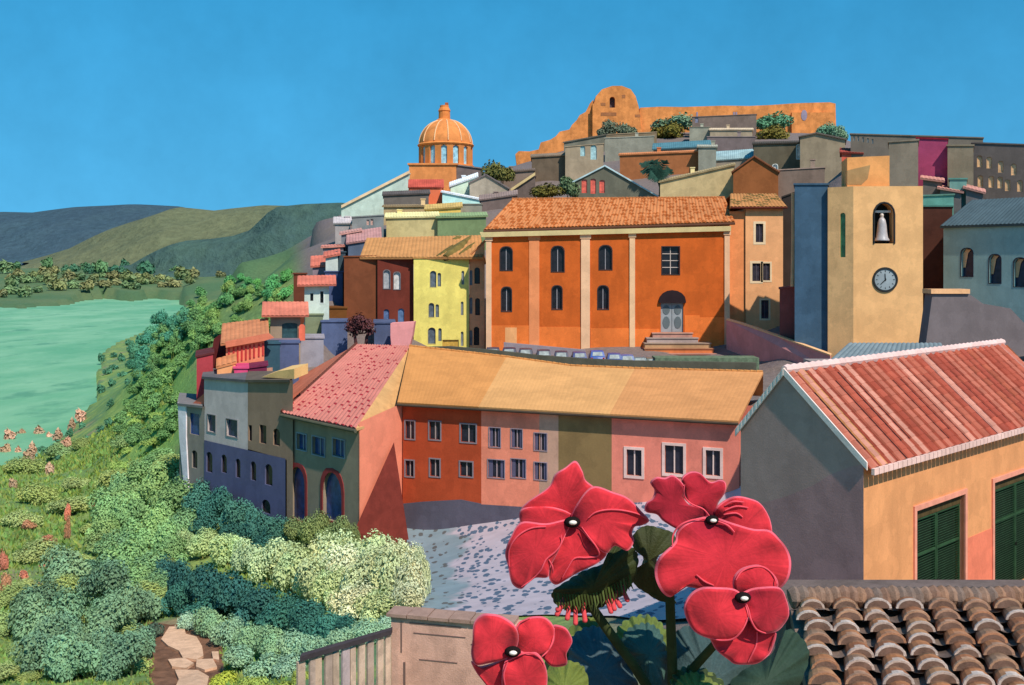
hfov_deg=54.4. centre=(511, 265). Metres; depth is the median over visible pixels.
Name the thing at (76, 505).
bush
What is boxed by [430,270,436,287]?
window
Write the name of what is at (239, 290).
tree
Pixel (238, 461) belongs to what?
window
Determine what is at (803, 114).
window
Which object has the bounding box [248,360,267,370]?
shed
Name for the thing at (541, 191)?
bush
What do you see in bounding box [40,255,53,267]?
tree
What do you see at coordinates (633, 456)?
window
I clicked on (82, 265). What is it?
tree
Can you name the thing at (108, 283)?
tree
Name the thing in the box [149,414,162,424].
bush
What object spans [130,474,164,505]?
bush
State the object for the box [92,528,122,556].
bush
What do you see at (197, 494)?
bush
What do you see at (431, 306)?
window
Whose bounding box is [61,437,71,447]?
shrub
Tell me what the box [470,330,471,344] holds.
window
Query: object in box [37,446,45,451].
bush
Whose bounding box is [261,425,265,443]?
window
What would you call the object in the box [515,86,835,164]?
castle
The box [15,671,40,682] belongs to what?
bush
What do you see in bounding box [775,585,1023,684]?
tiled roof
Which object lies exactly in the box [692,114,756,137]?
house
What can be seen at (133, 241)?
hill
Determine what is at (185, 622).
bush
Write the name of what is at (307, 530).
bush
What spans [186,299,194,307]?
tree
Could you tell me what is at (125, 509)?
bush
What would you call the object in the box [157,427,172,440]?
bush
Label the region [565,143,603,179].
house
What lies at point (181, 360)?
bush
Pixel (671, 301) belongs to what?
door
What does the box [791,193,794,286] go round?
drainpipe
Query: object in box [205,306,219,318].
tree
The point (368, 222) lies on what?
house
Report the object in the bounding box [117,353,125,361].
bush
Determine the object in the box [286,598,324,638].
bush
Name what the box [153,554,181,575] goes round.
bush
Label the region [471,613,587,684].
flowering plant
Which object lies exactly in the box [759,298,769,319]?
window
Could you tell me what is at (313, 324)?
cottage
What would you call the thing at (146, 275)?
tree
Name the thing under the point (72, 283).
tree
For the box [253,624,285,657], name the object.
bush
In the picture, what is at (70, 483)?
bush
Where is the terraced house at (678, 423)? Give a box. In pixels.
[609,367,762,502]
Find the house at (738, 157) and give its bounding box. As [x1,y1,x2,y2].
[716,149,753,168]
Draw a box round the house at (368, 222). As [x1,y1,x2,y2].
[351,214,384,236]
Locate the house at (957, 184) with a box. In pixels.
[948,178,967,207]
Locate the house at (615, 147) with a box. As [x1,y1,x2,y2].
[604,133,654,161]
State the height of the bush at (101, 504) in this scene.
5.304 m
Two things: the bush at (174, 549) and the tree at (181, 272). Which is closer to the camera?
the bush at (174, 549)
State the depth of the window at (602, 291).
115.30 m
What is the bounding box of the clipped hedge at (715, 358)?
[652,356,758,370]
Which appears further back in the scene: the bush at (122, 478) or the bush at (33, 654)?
the bush at (122, 478)
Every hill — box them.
[0,204,184,265]
[21,205,279,268]
[105,203,343,276]
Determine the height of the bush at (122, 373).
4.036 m
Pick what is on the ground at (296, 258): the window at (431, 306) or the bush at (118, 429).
the bush at (118, 429)
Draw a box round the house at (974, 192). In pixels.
[963,184,985,203]
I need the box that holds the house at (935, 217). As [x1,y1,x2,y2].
[923,205,953,305]
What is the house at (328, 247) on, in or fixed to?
on the ground at (296, 258)
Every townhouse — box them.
[293,273,307,324]
[329,306,347,317]
[343,255,378,325]
[378,259,412,321]
[413,257,468,346]
[469,240,485,348]
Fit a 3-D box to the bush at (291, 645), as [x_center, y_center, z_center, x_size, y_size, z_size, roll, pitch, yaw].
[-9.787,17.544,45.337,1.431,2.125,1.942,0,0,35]
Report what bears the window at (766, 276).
in the church annexe
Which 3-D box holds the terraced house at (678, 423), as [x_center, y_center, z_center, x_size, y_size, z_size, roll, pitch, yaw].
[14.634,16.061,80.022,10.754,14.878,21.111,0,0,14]
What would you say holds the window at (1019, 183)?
in the house at (998, 170)
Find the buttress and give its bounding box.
[357,443,408,543]
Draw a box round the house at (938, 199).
[923,194,954,215]
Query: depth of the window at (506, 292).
115.30 m
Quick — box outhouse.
[803,342,941,362]
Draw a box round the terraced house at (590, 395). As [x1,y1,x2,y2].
[556,364,634,490]
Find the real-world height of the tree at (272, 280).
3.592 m
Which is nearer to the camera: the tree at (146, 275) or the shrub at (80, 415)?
the shrub at (80, 415)
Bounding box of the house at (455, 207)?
[424,202,462,212]
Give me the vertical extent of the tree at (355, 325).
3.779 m
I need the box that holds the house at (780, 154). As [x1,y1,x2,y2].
[752,140,799,168]
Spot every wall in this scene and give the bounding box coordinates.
[359,406,402,516]
[386,606,521,684]
[390,321,415,345]
[428,346,755,370]
[504,342,585,356]
[726,318,831,362]
[781,580,1023,601]
[919,289,1023,354]
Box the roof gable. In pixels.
[263,363,307,378]
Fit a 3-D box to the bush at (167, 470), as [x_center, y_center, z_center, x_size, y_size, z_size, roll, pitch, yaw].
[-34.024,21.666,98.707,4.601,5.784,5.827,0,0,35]
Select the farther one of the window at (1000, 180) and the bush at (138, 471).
the window at (1000, 180)
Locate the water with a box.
[0,298,183,465]
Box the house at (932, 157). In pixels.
[916,137,948,185]
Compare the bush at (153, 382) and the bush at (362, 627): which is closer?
the bush at (362, 627)
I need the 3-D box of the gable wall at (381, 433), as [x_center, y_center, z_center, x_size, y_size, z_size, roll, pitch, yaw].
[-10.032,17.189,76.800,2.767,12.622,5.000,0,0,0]
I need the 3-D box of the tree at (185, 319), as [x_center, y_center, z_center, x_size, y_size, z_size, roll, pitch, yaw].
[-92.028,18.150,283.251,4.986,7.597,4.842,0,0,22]
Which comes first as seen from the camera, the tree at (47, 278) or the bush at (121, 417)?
the bush at (121, 417)
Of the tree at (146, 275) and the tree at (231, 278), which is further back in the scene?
the tree at (146, 275)
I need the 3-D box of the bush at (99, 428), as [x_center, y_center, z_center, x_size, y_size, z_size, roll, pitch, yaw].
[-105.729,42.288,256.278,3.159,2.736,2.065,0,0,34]
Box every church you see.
[408,102,473,190]
[480,196,734,350]
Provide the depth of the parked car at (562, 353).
101.78 m
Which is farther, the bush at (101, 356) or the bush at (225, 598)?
the bush at (101, 356)
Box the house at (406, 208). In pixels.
[382,199,425,224]
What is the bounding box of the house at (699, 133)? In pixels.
[689,124,709,140]
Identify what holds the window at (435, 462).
in the terraced house at (442, 392)
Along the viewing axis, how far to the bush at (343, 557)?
59.15 m
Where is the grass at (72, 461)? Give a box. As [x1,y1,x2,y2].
[0,383,287,684]
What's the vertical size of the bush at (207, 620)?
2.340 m
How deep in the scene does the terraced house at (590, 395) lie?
74.05 m
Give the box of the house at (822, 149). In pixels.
[798,132,846,182]
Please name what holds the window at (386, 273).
in the townhouse at (395, 289)
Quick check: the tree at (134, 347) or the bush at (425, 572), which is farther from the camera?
the tree at (134, 347)
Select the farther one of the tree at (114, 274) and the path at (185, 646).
the tree at (114, 274)
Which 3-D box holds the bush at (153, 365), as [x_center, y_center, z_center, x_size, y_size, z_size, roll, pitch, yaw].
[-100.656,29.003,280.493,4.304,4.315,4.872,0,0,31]
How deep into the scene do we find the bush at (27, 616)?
54.77 m
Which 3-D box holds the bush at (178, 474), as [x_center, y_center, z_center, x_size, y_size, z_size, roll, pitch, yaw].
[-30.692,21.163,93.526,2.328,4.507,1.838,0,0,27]
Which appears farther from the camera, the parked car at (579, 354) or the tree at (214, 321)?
the tree at (214, 321)
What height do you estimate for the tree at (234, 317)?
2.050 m
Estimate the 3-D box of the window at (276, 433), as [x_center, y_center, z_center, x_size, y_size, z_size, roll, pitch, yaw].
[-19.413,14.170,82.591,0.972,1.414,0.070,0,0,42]
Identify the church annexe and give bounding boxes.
[712,193,787,329]
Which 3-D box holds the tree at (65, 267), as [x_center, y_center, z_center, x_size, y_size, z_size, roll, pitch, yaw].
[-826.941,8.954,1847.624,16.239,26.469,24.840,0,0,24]
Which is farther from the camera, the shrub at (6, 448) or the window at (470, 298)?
the shrub at (6, 448)
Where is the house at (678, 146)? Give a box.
[652,140,710,151]
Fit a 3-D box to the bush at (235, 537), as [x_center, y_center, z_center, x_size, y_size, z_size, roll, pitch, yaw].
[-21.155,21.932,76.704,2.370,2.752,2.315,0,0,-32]
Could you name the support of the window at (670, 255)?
in the church at (579, 272)
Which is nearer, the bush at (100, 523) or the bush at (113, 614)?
the bush at (113, 614)
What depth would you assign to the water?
550.16 m
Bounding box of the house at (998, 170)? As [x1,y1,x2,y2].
[971,142,1023,198]
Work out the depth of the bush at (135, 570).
69.70 m
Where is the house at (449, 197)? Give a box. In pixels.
[441,190,480,203]
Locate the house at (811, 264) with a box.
[793,183,828,351]
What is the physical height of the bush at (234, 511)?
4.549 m
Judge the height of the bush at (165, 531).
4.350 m
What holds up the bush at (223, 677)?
on the ground at (296, 258)
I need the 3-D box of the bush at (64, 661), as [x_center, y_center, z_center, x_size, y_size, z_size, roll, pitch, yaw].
[-19.903,18.157,45.076,2.581,3.348,2.643,0,0,-4]
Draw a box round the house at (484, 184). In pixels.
[468,174,509,199]
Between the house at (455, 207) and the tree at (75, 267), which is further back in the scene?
the tree at (75, 267)
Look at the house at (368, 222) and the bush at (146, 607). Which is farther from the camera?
the house at (368, 222)
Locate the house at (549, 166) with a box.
[530,152,564,181]
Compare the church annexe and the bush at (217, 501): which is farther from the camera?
the church annexe
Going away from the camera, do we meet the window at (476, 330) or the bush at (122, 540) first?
the bush at (122, 540)
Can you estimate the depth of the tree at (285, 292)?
136.59 m
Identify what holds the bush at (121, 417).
on the ground at (296, 258)
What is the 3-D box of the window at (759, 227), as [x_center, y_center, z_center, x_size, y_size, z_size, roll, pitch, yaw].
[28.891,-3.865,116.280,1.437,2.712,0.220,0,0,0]
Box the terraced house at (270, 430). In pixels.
[245,371,292,521]
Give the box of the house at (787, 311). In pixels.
[779,285,794,339]
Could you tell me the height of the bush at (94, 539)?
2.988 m
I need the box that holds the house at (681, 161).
[618,147,697,179]
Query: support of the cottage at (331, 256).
on the ground at (296, 258)
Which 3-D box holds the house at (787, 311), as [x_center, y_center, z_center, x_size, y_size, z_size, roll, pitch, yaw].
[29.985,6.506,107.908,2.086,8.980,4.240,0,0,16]
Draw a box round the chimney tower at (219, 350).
[212,335,225,367]
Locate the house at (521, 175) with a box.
[502,166,534,189]
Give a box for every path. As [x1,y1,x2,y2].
[145,616,223,684]
[161,626,218,684]
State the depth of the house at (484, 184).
185.89 m
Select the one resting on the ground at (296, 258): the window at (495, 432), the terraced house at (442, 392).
the terraced house at (442, 392)
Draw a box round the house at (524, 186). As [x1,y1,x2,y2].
[511,173,535,198]
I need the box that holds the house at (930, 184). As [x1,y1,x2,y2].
[920,175,944,194]
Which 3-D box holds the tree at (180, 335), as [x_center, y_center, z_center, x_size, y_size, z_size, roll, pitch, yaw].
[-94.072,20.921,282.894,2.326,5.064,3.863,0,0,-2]
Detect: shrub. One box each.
[0,441,10,451]
[0,548,8,570]
[0,572,11,592]
[3,428,16,439]
[9,477,17,487]
[14,445,21,451]
[15,428,25,433]
[19,570,28,578]
[21,519,37,530]
[22,449,34,462]
[27,440,36,456]
[33,425,44,433]
[41,534,57,542]
[45,462,54,474]
[52,427,62,441]
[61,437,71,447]
[64,504,70,520]
[64,515,70,538]
[67,417,75,431]
[74,408,86,421]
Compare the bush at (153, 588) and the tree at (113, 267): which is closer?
the bush at (153, 588)
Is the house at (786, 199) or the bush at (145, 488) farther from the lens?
the house at (786, 199)
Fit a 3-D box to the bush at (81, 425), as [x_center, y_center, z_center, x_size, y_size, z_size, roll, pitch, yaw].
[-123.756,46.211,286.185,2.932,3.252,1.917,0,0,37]
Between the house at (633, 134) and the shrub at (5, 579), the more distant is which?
the house at (633, 134)
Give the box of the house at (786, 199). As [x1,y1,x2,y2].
[781,192,794,285]
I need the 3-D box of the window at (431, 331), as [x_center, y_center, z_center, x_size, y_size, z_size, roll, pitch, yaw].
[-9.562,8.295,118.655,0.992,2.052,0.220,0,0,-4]
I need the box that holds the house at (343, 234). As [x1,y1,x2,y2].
[339,228,361,253]
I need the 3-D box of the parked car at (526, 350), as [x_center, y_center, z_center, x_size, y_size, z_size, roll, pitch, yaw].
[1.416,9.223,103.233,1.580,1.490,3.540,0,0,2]
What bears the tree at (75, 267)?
on the ground at (296, 258)
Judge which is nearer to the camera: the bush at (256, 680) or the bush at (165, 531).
the bush at (256, 680)
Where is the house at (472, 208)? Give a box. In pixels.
[461,204,482,211]
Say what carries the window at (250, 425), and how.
in the terraced house at (270, 430)
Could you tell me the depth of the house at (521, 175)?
199.97 m
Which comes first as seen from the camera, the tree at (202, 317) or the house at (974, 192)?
the house at (974, 192)
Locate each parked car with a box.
[486,347,499,349]
[502,347,515,351]
[519,348,532,353]
[536,349,550,355]
[554,350,567,356]
[571,351,586,357]
[588,350,604,358]
[606,352,621,359]
[621,354,634,359]
[634,356,646,359]
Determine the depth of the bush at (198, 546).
77.55 m
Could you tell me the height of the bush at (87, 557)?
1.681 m
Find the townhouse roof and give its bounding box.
[360,235,485,263]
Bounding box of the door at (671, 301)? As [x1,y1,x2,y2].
[659,290,685,331]
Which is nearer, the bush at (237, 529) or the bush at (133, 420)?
the bush at (237, 529)
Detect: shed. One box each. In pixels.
[216,353,236,373]
[233,363,248,372]
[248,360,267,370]
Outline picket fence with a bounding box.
[296,627,391,684]
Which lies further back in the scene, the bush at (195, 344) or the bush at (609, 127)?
the bush at (609, 127)
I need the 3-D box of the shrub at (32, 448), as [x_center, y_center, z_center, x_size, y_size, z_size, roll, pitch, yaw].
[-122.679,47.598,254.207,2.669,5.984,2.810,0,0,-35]
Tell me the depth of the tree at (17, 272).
1712.76 m
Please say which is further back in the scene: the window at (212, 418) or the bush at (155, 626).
the window at (212, 418)
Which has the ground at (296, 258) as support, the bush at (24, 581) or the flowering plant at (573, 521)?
the bush at (24, 581)
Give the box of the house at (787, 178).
[777,159,824,199]
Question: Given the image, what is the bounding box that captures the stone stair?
[642,332,718,355]
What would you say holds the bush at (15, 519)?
on the ground at (296, 258)
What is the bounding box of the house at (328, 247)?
[321,244,345,251]
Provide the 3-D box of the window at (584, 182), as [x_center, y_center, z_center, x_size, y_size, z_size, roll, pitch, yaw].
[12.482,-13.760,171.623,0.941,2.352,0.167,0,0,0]
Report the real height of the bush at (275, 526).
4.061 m
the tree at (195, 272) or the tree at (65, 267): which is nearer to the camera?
the tree at (195, 272)
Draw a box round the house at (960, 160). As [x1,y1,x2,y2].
[946,144,974,185]
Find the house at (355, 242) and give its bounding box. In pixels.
[346,227,381,255]
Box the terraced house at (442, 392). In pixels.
[397,344,505,529]
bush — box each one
[0,510,44,527]
[0,582,26,608]
[0,610,13,636]
[0,660,19,680]
[3,456,45,473]
[4,645,23,658]
[6,592,57,640]
[7,631,73,672]
[9,537,60,563]
[9,576,66,612]
[13,577,36,587]
[15,481,60,504]
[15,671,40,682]
[27,610,85,641]
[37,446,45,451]
[37,573,81,592]
[38,543,91,581]
[40,633,101,682]
[41,663,48,676]
[43,585,86,621]
[45,442,76,455]
[45,495,92,513]
[61,476,90,488]
[64,627,95,646]
[65,427,72,436]
[71,436,88,448]
[74,558,130,604]
[75,671,97,676]
[78,422,85,428]
[79,523,91,532]
[79,554,96,559]
[82,587,123,622]
[83,526,118,553]
[83,594,137,640]
[84,512,120,538]
[84,559,102,570]
[86,486,123,521]
[89,625,121,657]
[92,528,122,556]
[93,630,150,681]
[94,468,127,489]
[95,553,114,563]
[96,383,105,392]
[96,425,103,431]
[98,353,104,364]
[98,557,137,579]
[101,532,150,564]
[102,368,112,373]
[104,416,112,424]
[106,398,113,406]
[107,461,128,470]
[108,364,118,369]
[108,378,115,386]
[108,472,135,491]
[109,433,128,449]
[109,491,149,527]
[110,622,155,658]
[111,425,125,433]
[111,479,139,498]
[113,581,162,622]
[114,410,128,423]
[115,532,134,544]
[115,554,150,588]
[115,618,136,634]
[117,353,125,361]
[117,371,127,376]
[118,516,157,546]
[121,417,131,428]
[121,446,132,453]
[122,398,131,406]
[123,403,132,412]
[123,428,141,444]
[123,658,152,673]
[124,378,130,384]
[125,339,133,344]
[126,383,142,396]
[126,459,152,484]
[127,417,143,424]
[127,421,143,431]
[128,351,135,358]
[130,368,143,377]
[130,397,146,410]
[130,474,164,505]
[131,549,167,575]
[133,404,150,419]
[135,578,166,602]
[136,377,150,388]
[138,427,151,435]
[139,387,154,399]
[139,434,151,443]
[139,437,162,448]
[141,568,168,588]
[142,447,174,464]
[142,457,179,485]
[142,503,173,530]
[144,362,159,370]
[145,392,161,411]
[145,534,188,563]
[145,619,164,636]
[146,368,163,378]
[146,375,162,390]
[146,453,179,474]
[147,352,159,363]
[147,475,193,514]
[148,418,166,430]
[149,344,160,353]
[149,412,161,417]
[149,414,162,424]
[150,518,187,547]
[151,324,169,338]
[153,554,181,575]
[155,354,170,365]
[156,335,168,347]
[157,367,177,383]
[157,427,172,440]
[158,580,193,615]
[162,340,180,358]
[162,385,172,394]
[163,415,178,430]
[164,391,181,405]
[165,362,176,368]
[165,403,177,417]
[166,507,210,534]
[166,558,199,589]
[169,329,184,343]
[172,468,179,483]
[175,352,188,367]
[175,611,198,630]
[177,527,195,544]
[178,341,189,354]
[179,318,196,332]
[180,592,223,615]
[181,477,210,513]
[184,526,218,557]
[186,561,224,601]
[187,308,204,320]
[187,328,198,340]
[188,509,218,534]
[190,333,206,349]
[190,606,225,637]
[195,322,210,334]
[196,486,233,517]
[200,317,218,325]
[200,333,216,347]
[206,533,243,566]
[208,613,243,647]
[209,670,238,684]
[210,568,253,619]
[211,322,222,335]
[218,497,258,527]
[219,522,254,541]
[222,642,254,668]
[226,533,249,542]
[230,536,262,573]
[232,621,266,652]
[234,581,276,626]
[236,676,271,684]
[242,651,283,679]
[244,507,278,541]
[247,537,286,583]
[250,531,276,548]
[253,589,300,632]
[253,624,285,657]
[261,514,293,543]
[270,540,312,592]
[271,652,307,678]
[275,680,294,684]
[276,628,310,656]
[282,516,302,544]
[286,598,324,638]
[291,553,329,601]
[291,669,308,683]
[297,508,330,544]
[298,634,333,661]
[308,530,341,569]
[308,562,346,609]
[310,609,343,639]
[319,626,353,654]
[320,543,358,575]
[323,515,349,539]
[326,579,379,620]
[330,529,366,560]
[333,612,359,631]
[337,544,384,592]
[343,522,360,540]
[349,616,388,645]
[352,586,399,622]
[357,529,393,555]
[366,542,409,592]
[374,616,390,628]
[377,538,410,556]
[383,580,423,607]
[393,553,428,602]
[398,541,425,562]
[413,542,431,594]
[481,159,515,183]
[529,182,565,197]
[557,176,580,196]
[596,119,618,134]
[614,121,637,133]
[649,120,684,138]
[650,112,692,130]
[755,123,790,138]
[756,111,793,129]
[815,121,837,134]
[831,125,848,139]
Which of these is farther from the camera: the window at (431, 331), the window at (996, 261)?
the window at (431, 331)
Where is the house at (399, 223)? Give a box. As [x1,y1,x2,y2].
[384,209,439,236]
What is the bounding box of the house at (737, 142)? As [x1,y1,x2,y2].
[707,132,755,150]
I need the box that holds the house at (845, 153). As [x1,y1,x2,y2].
[839,148,863,160]
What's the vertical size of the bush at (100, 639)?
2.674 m
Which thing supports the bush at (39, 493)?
on the ground at (296, 258)
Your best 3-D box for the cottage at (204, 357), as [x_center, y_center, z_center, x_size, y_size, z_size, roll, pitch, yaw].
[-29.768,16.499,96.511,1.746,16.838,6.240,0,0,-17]
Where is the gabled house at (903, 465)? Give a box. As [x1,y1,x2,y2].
[735,339,1023,654]
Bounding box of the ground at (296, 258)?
[0,132,1023,684]
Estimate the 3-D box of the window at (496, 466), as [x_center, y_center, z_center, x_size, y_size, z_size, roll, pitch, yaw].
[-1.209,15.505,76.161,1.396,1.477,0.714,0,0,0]
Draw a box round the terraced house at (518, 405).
[478,355,570,523]
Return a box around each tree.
[0,259,15,273]
[0,288,8,296]
[4,274,18,286]
[4,284,17,293]
[12,267,24,276]
[13,261,21,269]
[15,275,32,282]
[17,287,31,296]
[19,284,30,289]
[27,271,37,276]
[32,275,44,281]
[32,285,42,292]
[37,265,52,275]
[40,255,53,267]
[42,272,56,283]
[46,279,67,290]
[48,265,60,273]
[61,264,72,270]
[62,269,75,280]
[67,279,79,288]
[71,264,79,271]
[75,273,85,280]
[79,279,93,292]
[80,262,90,269]
[83,263,93,273]
[87,273,98,281]
[91,259,108,272]
[94,280,105,286]
[102,279,112,287]
[104,269,120,278]
[107,264,118,271]
[112,278,121,285]
[117,266,126,273]
[119,269,136,281]
[120,258,129,265]
[121,280,129,287]
[125,357,137,369]
[126,341,140,354]
[127,281,140,289]
[133,367,142,378]
[134,344,150,359]
[134,353,148,370]
[135,329,155,346]
[136,261,141,270]
[136,275,148,284]
[140,260,154,274]
[140,272,153,279]
[145,324,154,332]
[148,276,159,283]
[150,309,168,324]
[155,273,165,279]
[157,281,165,286]
[163,329,172,340]
[165,279,183,286]
[166,313,176,325]
[169,323,175,332]
[173,265,190,279]
[175,306,189,322]
[177,317,193,336]
[178,331,184,340]
[184,274,195,283]
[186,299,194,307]
[190,267,199,278]
[194,286,206,295]
[195,304,204,313]
[196,312,207,324]
[197,295,207,303]
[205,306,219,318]
[205,318,219,333]
[209,299,223,308]
[215,270,226,276]
[218,291,234,306]
[220,280,233,294]
[223,275,235,283]
[228,285,239,298]
[230,314,241,321]
[231,304,242,312]
[234,285,247,297]
[236,273,245,280]
[237,299,252,311]
[244,276,252,283]
[244,293,254,301]
[246,284,254,293]
[252,278,261,284]
[254,285,265,298]
[261,286,273,297]
[264,274,282,288]
[267,288,281,301]
[274,287,292,298]
[280,269,292,274]
[280,271,292,281]
[344,312,376,344]
[639,158,673,196]
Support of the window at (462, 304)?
in the townhouse at (441, 302)
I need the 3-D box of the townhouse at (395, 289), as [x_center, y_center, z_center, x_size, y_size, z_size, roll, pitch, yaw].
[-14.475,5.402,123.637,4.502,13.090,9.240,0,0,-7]
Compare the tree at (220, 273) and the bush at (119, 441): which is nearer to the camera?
the bush at (119, 441)
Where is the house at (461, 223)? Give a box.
[436,212,487,249]
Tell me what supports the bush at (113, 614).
on the ground at (296, 258)
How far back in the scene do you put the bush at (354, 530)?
71.04 m
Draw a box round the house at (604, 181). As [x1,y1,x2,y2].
[570,165,658,197]
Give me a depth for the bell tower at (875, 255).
99.45 m
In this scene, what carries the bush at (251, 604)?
on the ground at (296, 258)
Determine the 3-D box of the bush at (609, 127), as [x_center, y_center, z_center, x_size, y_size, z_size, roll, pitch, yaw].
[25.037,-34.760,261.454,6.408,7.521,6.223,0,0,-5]
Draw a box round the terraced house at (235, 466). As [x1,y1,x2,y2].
[202,368,284,522]
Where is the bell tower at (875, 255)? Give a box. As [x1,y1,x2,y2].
[828,156,922,357]
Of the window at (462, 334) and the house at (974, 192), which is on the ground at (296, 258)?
the house at (974, 192)
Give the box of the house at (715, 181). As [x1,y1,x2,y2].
[658,163,735,197]
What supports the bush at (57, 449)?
on the ground at (296, 258)
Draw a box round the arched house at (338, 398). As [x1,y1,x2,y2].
[280,342,408,535]
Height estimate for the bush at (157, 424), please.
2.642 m
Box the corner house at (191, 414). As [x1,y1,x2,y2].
[177,367,272,489]
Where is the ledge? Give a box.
[270,338,299,339]
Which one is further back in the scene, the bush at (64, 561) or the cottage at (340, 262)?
the cottage at (340, 262)
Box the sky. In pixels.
[0,0,1023,211]
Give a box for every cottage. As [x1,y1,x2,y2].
[195,347,214,440]
[220,318,273,362]
[262,301,308,363]
[264,340,280,370]
[279,338,299,383]
[297,275,335,324]
[300,334,324,367]
[305,313,323,333]
[310,255,325,274]
[320,318,347,355]
[323,249,340,270]
[324,271,343,305]
[336,251,345,287]
[373,319,395,344]
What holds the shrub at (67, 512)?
on the ground at (296, 258)
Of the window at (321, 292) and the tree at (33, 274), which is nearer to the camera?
the window at (321, 292)
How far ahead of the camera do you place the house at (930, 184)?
116.19 m
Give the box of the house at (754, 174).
[731,155,779,194]
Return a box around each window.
[191,413,198,434]
[193,451,196,467]
[207,413,215,433]
[207,452,211,471]
[222,455,226,472]
[226,418,237,438]
[237,459,239,477]
[250,425,251,440]
[252,462,255,480]
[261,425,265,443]
[263,500,269,513]
[266,464,271,484]
[274,429,279,445]
[282,323,297,337]
[296,432,306,451]
[311,435,325,457]
[320,291,323,303]
[332,437,344,458]
[383,269,389,288]
[384,309,388,318]
[393,272,400,289]
[398,308,403,321]
[404,419,415,439]
[404,459,414,477]
[428,302,434,317]
[428,327,435,343]
[428,420,440,440]
[429,458,440,477]
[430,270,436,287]
[436,304,438,316]
[438,273,440,286]
[438,328,441,340]
[442,340,458,346]
[459,423,476,443]
[459,460,473,477]
[461,271,463,283]
[461,302,463,314]
[461,332,463,345]
[470,270,471,284]
[470,298,471,313]
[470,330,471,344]
[474,267,479,283]
[474,327,478,344]
[475,298,479,314]
[487,458,504,478]
[488,427,500,447]
[500,246,512,270]
[501,286,511,311]
[510,428,522,448]
[510,458,525,478]
[534,432,547,451]
[534,461,547,480]
[551,245,564,271]
[551,285,562,309]
[580,146,584,155]
[582,179,586,192]
[591,145,596,159]
[591,179,595,193]
[597,285,608,309]
[599,180,604,192]
[599,245,612,269]
[624,446,643,478]
[661,246,679,274]
[662,442,685,476]
[703,447,722,478]
[750,261,762,282]
[753,221,765,244]
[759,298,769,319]
[761,262,771,281]
[796,144,799,158]
[801,110,806,119]
[840,213,844,256]
[960,248,972,276]
[977,156,981,166]
[978,175,982,186]
[986,157,991,168]
[988,254,1001,283]
[989,176,993,187]
[997,177,1002,187]
[998,161,1003,172]
[1005,179,1009,190]
[1011,164,1015,174]
[1013,257,1023,286]
[1017,180,1022,191]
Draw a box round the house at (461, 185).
[449,172,477,195]
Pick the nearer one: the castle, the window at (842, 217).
the window at (842, 217)
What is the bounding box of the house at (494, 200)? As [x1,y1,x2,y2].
[479,190,517,210]
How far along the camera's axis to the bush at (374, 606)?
47.75 m
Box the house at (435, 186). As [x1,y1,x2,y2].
[408,179,443,203]
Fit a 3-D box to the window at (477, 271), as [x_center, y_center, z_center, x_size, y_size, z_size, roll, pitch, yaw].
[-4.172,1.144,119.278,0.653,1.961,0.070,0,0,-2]
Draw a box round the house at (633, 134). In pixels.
[606,132,656,142]
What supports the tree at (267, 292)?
on the ground at (296, 258)
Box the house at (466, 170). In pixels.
[456,165,482,179]
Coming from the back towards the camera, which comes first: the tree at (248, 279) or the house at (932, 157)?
the tree at (248, 279)
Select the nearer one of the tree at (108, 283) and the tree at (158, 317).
the tree at (158, 317)
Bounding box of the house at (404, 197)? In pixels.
[382,189,429,204]
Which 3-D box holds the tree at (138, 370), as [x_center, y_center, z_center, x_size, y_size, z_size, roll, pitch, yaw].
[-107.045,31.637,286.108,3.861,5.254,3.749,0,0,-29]
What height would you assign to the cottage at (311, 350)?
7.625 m
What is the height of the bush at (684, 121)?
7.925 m
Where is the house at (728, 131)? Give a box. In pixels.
[709,125,753,135]
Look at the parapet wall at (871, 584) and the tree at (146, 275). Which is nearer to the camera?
the parapet wall at (871, 584)
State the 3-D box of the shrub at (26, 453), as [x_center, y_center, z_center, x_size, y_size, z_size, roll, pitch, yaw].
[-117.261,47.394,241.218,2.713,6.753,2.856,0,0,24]
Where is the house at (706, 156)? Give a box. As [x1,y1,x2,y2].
[697,141,717,170]
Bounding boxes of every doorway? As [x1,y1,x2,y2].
[505,328,516,342]
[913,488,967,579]
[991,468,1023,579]
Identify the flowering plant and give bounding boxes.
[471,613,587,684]
[505,461,667,684]
[633,471,809,684]
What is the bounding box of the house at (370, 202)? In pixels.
[341,170,410,216]
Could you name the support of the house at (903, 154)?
on the ground at (296, 258)
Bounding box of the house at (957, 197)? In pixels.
[937,185,963,213]
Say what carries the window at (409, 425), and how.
in the terraced house at (442, 392)
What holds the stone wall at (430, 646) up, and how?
on the ground at (296, 258)
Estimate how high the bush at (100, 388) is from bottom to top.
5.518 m
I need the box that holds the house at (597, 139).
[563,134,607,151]
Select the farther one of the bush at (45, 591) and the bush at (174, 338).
the bush at (174, 338)
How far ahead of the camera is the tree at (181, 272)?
1710.46 m
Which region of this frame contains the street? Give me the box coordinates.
[407,486,740,619]
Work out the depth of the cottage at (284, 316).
102.56 m
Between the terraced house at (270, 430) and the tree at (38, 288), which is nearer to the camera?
the terraced house at (270, 430)
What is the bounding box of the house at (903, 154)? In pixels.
[888,139,918,185]
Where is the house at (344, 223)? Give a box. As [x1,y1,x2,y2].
[333,216,351,243]
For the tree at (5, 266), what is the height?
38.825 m
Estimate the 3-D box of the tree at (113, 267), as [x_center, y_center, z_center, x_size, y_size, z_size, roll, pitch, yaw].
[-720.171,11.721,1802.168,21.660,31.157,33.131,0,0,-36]
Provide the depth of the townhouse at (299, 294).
123.19 m
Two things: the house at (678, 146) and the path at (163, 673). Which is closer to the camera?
the path at (163, 673)
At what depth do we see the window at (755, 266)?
116.32 m
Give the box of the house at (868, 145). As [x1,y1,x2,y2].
[850,133,983,156]

